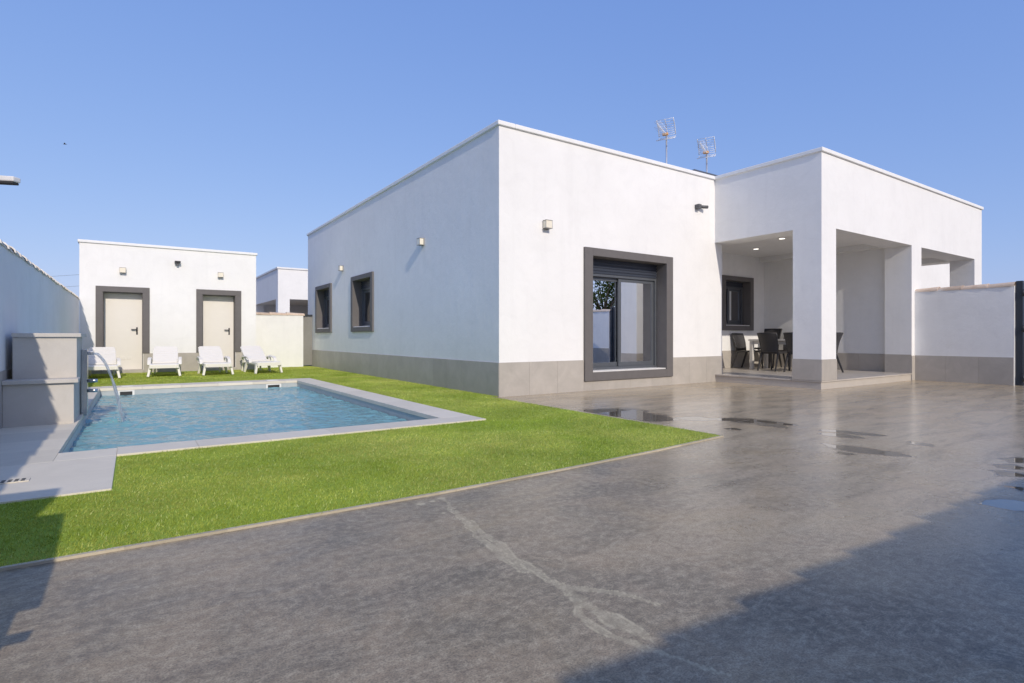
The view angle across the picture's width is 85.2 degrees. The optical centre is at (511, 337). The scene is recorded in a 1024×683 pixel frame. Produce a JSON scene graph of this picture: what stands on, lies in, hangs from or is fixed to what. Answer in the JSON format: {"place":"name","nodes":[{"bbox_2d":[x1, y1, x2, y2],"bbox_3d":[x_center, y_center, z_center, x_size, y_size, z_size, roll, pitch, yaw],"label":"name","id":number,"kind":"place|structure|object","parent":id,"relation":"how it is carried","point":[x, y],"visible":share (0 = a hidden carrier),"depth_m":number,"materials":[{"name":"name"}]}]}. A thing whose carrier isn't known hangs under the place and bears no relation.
{"place":"outdoors","nodes":[
{"label":"outdoors","id":0,"kind":"place"},
{"bbox_2d":[0,387,115,503],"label":"pool deck","id":1,"kind":"structure","parent":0,"point":[32,452],"depth_m":4.02,"materials":[{"name":"stone"}]},
{"bbox_2d":[0,477,30,483],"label":"floor drain","id":2,"kind":"object","parent":1,"relation":"on","point":[14,480],"visible":1,"depth_m":3.59,"materials":[{"name":"metal"}]},
{"bbox_2d":[2,333,97,427],"bbox_3d":[-5.237,0.453,6.385,0.757,0.995,1.130,0,0,-34],"label":"pool fountain","id":3,"kind":"object","parent":1,"relation":"on","point":[47,384],"visible":0.93,"depth_m":6.02,"materials":[{"name":"stone"}]},
{"bbox_2d":[54,448,116,460],"bbox_3d":[-3.391,0.957,4.442,0.388,0.047,0.358,0,0,-34],"label":"pool coping","id":4,"kind":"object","parent":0,"point":[85,454],"depth_m":4.43,"materials":[{"name":"stone"}]},
{"bbox_2d":[256,267,307,316],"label":"distant house","id":5,"kind":"structure","parent":0,"point":[281,289],"depth_m":28.14,"materials":[{"name":"white paint"}]},
{"bbox_2d":[0,365,719,566],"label":"turf base","id":6,"kind":"object","parent":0,"point":[167,514],"visible":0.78,"depth_m":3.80,"materials":[{"name":"green plant"}]},
{"bbox_2d":[88,347,120,378],"bbox_3d":[-9.647,0.592,13.095,0.715,0.699,1.747,0,0,-36],"label":"sun lounger","id":7,"kind":"object","parent":6,"relation":"on","point":[107,354],"visible":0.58,"depth_m":13.39,"materials":[{"name":"white plastic"}]},
{"bbox_2d":[147,346,181,376],"bbox_3d":[-8.631,0.592,13.845,0.715,0.699,1.746,0,0,-31],"label":"sun lounger","id":8,"kind":"object","parent":6,"relation":"on","point":[165,357],"visible":1,"depth_m":14.10,"materials":[{"name":"white plastic"}]},
{"bbox_2d":[196,346,233,375],"bbox_3d":[-7.691,0.592,14.353,0.715,0.699,1.746,0,0,-35],"label":"sun lounger","id":9,"kind":"object","parent":6,"relation":"on","point":[210,356],"visible":1,"depth_m":14.60,"materials":[{"name":"white plastic"}]},
{"bbox_2d":[240,346,282,373],"bbox_3d":[-6.805,0.592,14.999,0.715,0.699,1.747,0,0,-40],"label":"sun lounger","id":10,"kind":"object","parent":6,"relation":"on","point":[255,356],"visible":1,"depth_m":15.22,"materials":[{"name":"white plastic"}]},
{"bbox_2d":[62,378,485,455],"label":"swimming pool","id":11,"kind":"structure","parent":6,"relation":"in","point":[416,414],"depth_m":7.31,"materials":[{"name":"stone"}]},
{"bbox_2d":[69,386,407,451],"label":"water","id":12,"kind":"structure","parent":11,"relation":"in","point":[157,418],"depth_m":7.51,"materials":[{"name":"blue liquid"}]},
{"bbox_2d":[93,353,132,421],"bbox_3d":[-4.964,0.631,7.031,0.471,0.884,0.529,0,0,9],"label":"water jet","id":13,"kind":"object","parent":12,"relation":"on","point":[114,387],"visible":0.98,"depth_m":6.97},
{"bbox_2d":[0,380,1023,682],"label":"yard paving","id":14,"kind":"structure","parent":0,"point":[850,534],"depth_m":2.24,"materials":[{"name":"concrete"}]},
{"bbox_2d":[1016,281,1023,385],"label":"drive gate","id":15,"kind":"structure","parent":14,"relation":"on","point":[1019,333],"depth_m":10.93,"materials":[{"name":"black metal"}]},
{"bbox_2d":[0,0,1023,296],"label":"sky","id":16,"kind":"structure","parent":0,"point":[250,126],"materials":[{"name":"blue"}]},
{"label":"ground","id":17,"kind":"structure","parent":0,"visible":0},
{"bbox_2d":[0,175,20,185],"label":"street lamp","id":18,"kind":"object","parent":17,"relation":"on","point":[8,180],"visible":1,"depth_m":8.92,"materials":[{"name":"white metal"}]},
{"bbox_2d":[0,239,79,428],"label":"boundary wall","id":19,"kind":"structure","parent":17,"relation":"on","point":[34,298],"depth_m":7.12,"materials":[{"name":"paint"}]},
{"bbox_2d":[77,239,257,373],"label":"outbuilding","id":20,"kind":"structure","parent":17,"relation":"on","point":[144,305],"depth_m":15.11,"materials":[{"name":"white paint"}]},
{"bbox_2d":[119,267,125,272],"bbox_3d":[-10.172,-1.750,14.542,0.140,0.150,0.110,0,0,-34],"label":"wall lamp","id":21,"kind":"object","parent":20,"relation":"attached to","point":[122,269],"visible":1,"depth_m":14.50,"materials":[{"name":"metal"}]},
{"bbox_2d":[104,293,141,369],"bbox_3d":[-10.339,-0.153,14.806,0.832,2.026,0.106,0,0,-34],"label":"door","id":22,"kind":"structure","parent":20,"relation":"in","point":[122,311],"depth_m":14.83,"materials":[{"name":"beige wood"}]},
{"bbox_2d":[203,296,232,366],"bbox_3d":[-8.487,-0.163,16.066,0.812,2.046,0.106,0,0,-34],"label":"door","id":23,"kind":"structure","parent":20,"relation":"in","point":[217,310],"depth_m":16.10,"materials":[{"name":"beige wood"}]},
{"bbox_2d":[218,272,223,277],"bbox_3d":[-8.287,-1.770,15.825,0.140,0.150,0.110,0,0,-34],"label":"wall lamp","id":24,"kind":"object","parent":20,"relation":"attached to","point":[220,274],"visible":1,"depth_m":15.79,"materials":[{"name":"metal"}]},
{"bbox_2d":[256,312,304,367],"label":"boundary wall","id":25,"kind":"structure","parent":17,"relation":"on","point":[279,336],"depth_m":17.47,"materials":[{"name":"paint"}]},
{"bbox_2d":[0,397,723,570],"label":"turf edging","id":26,"kind":"object","parent":17,"relation":"on","point":[67,557],"visible":0.44,"depth_m":2.93,"materials":[{"name":"grey concrete"}]},
{"bbox_2d":[307,120,917,396],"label":"house","id":27,"kind":"structure","parent":17,"relation":"on","point":[629,271],"depth_m":10.86,"materials":[{"name":"white paint"}]},
{"bbox_2d":[303,315,311,364],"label":"pillar","id":28,"kind":"structure","parent":27,"relation":"attached to","point":[307,340],"depth_m":18.00,"materials":[{"name":"paint"}]},
{"bbox_2d":[315,283,331,332],"bbox_3d":[-5.633,-0.865,17.062,0.350,1.450,1.650,0,0,-34],"label":"window","id":29,"kind":"structure","parent":27,"relation":"in","point":[323,299],"depth_m":17.54,"materials":[{"name":"grey metal"}]},
{"bbox_2d":[351,271,373,331],"bbox_3d":[-3.687,-0.865,14.201,0.350,1.450,1.610,0,0,-34],"label":"window","id":30,"kind":"structure","parent":27,"relation":"in","point":[367,287],"depth_m":14.60,"materials":[{"name":"grey metal"}]},
{"bbox_2d":[417,238,423,245],"bbox_3d":[-1.829,-1.910,11.141,0.110,0.150,0.140,0,0,-34],"label":"wall lamp","id":31,"kind":"object","parent":27,"relation":"attached to","point":[420,241],"visible":1,"depth_m":11.10,"materials":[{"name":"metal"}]},
{"bbox_2d":[543,219,552,229],"bbox_3d":[0.593,-1.890,9.332,0.140,0.150,0.110,0,0,-34],"label":"wall lamp","id":32,"kind":"object","parent":27,"relation":"attached to","point":[547,224],"visible":1,"depth_m":9.29,"materials":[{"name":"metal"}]},
{"bbox_2d":[583,247,672,380],"bbox_3d":[2.154,-0.410,10.630,2.340,2.380,0.370,0,0,-34],"label":"window","id":33,"kind":"structure","parent":27,"relation":"in","point":[619,298],"depth_m":10.76,"materials":[{"name":"grey metal"}]},
{"bbox_2d":[654,117,675,163],"bbox_3d":[3.958,-4.389,14.640,0.470,2.878,1.070,0,0,30],"label":"tv antenna","id":34,"kind":"object","parent":27,"relation":"on","point":[660,128],"visible":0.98,"depth_m":14.90,"materials":[{"name":"grey metal"}]},
{"bbox_2d":[695,204,707,209],"bbox_3d":[3.950,-2.712,11.597,0.286,0.095,0.121,0,0,-25],"label":"security light","id":35,"kind":"object","parent":27,"relation":"attached to","point":[699,206],"visible":1,"depth_m":11.55,"materials":[{"name":"plastic"}]},
{"bbox_2d":[693,169,717,175],"bbox_3d":[5.189,-3.595,15.190,2.330,1.290,1.320,0,0,-34],"label":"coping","id":36,"kind":"object","parent":27,"relation":"on","point":[704,172],"visible":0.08,"depth_m":14.26,"materials":[{"name":"paint"}]},
{"bbox_2d":[697,136,715,172],"bbox_3d":[5.220,-4.229,15.148,0.470,2.558,1.070,0,0,30],"label":"tv antenna","id":37,"kind":"object","parent":36,"relation":"on","point":[707,152],"visible":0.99,"depth_m":15.45,"materials":[{"name":"grey metal"}]},
{"bbox_2d":[722,275,753,330],"bbox_3d":[5.832,-0.885,14.708,1.370,1.410,0.350,0,0,-34],"label":"window","id":38,"kind":"structure","parent":27,"relation":"in","point":[737,298],"depth_m":14.89,"materials":[{"name":"grey metal"}]},
{"bbox_2d":[731,333,763,367],"bbox_3d":[6.023,0.343,14.293,0.500,0.908,0.650,0,0,-34],"label":"dining chair","id":39,"kind":"object","parent":27,"relation":"on","point":[739,341],"visible":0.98,"depth_m":14.47,"materials":[{"name":"plastic"}]},
{"bbox_2d":[748,339,785,368],"bbox_3d":[6.598,0.420,13.609,0.740,0.745,1.320,0,0,-34],"label":"dining table","id":40,"kind":"object","parent":27,"relation":"on","point":[756,341],"visible":0.34,"depth_m":13.89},
{"bbox_2d":[754,328,781,367],"bbox_3d":[6.756,0.280,14.708,0.650,1.034,0.500,0,0,-34],"label":"dining chair","id":41,"kind":"object","parent":27,"relation":"on","point":[778,331],"visible":0.4,"depth_m":14.70,"materials":[{"name":"plastic"}]},
{"bbox_2d":[757,333,789,371],"bbox_3d":[6.200,0.343,13.217,0.650,0.908,0.500,0,0,-34],"label":"dining chair","id":42,"kind":"object","parent":27,"relation":"on","point":[768,342],"visible":0.97,"depth_m":13.09,"materials":[{"name":"plastic"}]},
{"bbox_2d":[772,332,791,368],"bbox_3d":[7.098,0.334,14.312,0.650,0.926,0.500,0,0,-34],"label":"dining chair","id":43,"kind":"object","parent":27,"relation":"on","point":[784,348],"visible":0.2,"depth_m":14.32,"materials":[{"name":"plastic"}]},
{"bbox_2d":[783,332,792,371],"bbox_3d":[6.566,0.343,12.680,0.650,0.908,0.500,0,0,-34],"label":"dining chair","id":44,"kind":"object","parent":27,"relation":"on","point":[788,336],"visible":0.38,"depth_m":12.68,"materials":[{"name":"plastic"}]},
{"bbox_2d":[836,332,843,372],"bbox_3d":[7.109,0.343,12.627,0.500,0.908,0.650,0,0,-34],"label":"dining chair","id":45,"kind":"object","parent":27,"relation":"on","point":[839,336],"visible":0.36,"depth_m":12.51,"materials":[{"name":"plastic"}]},
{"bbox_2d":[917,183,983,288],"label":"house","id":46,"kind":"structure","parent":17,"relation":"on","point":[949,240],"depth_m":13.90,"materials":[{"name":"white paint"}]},
{"bbox_2d":[915,282,1015,384],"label":"boundary wall","id":47,"kind":"structure","parent":17,"relation":"on","point":[965,334],"depth_m":11.59,"materials":[{"name":"paint"}]}
]}

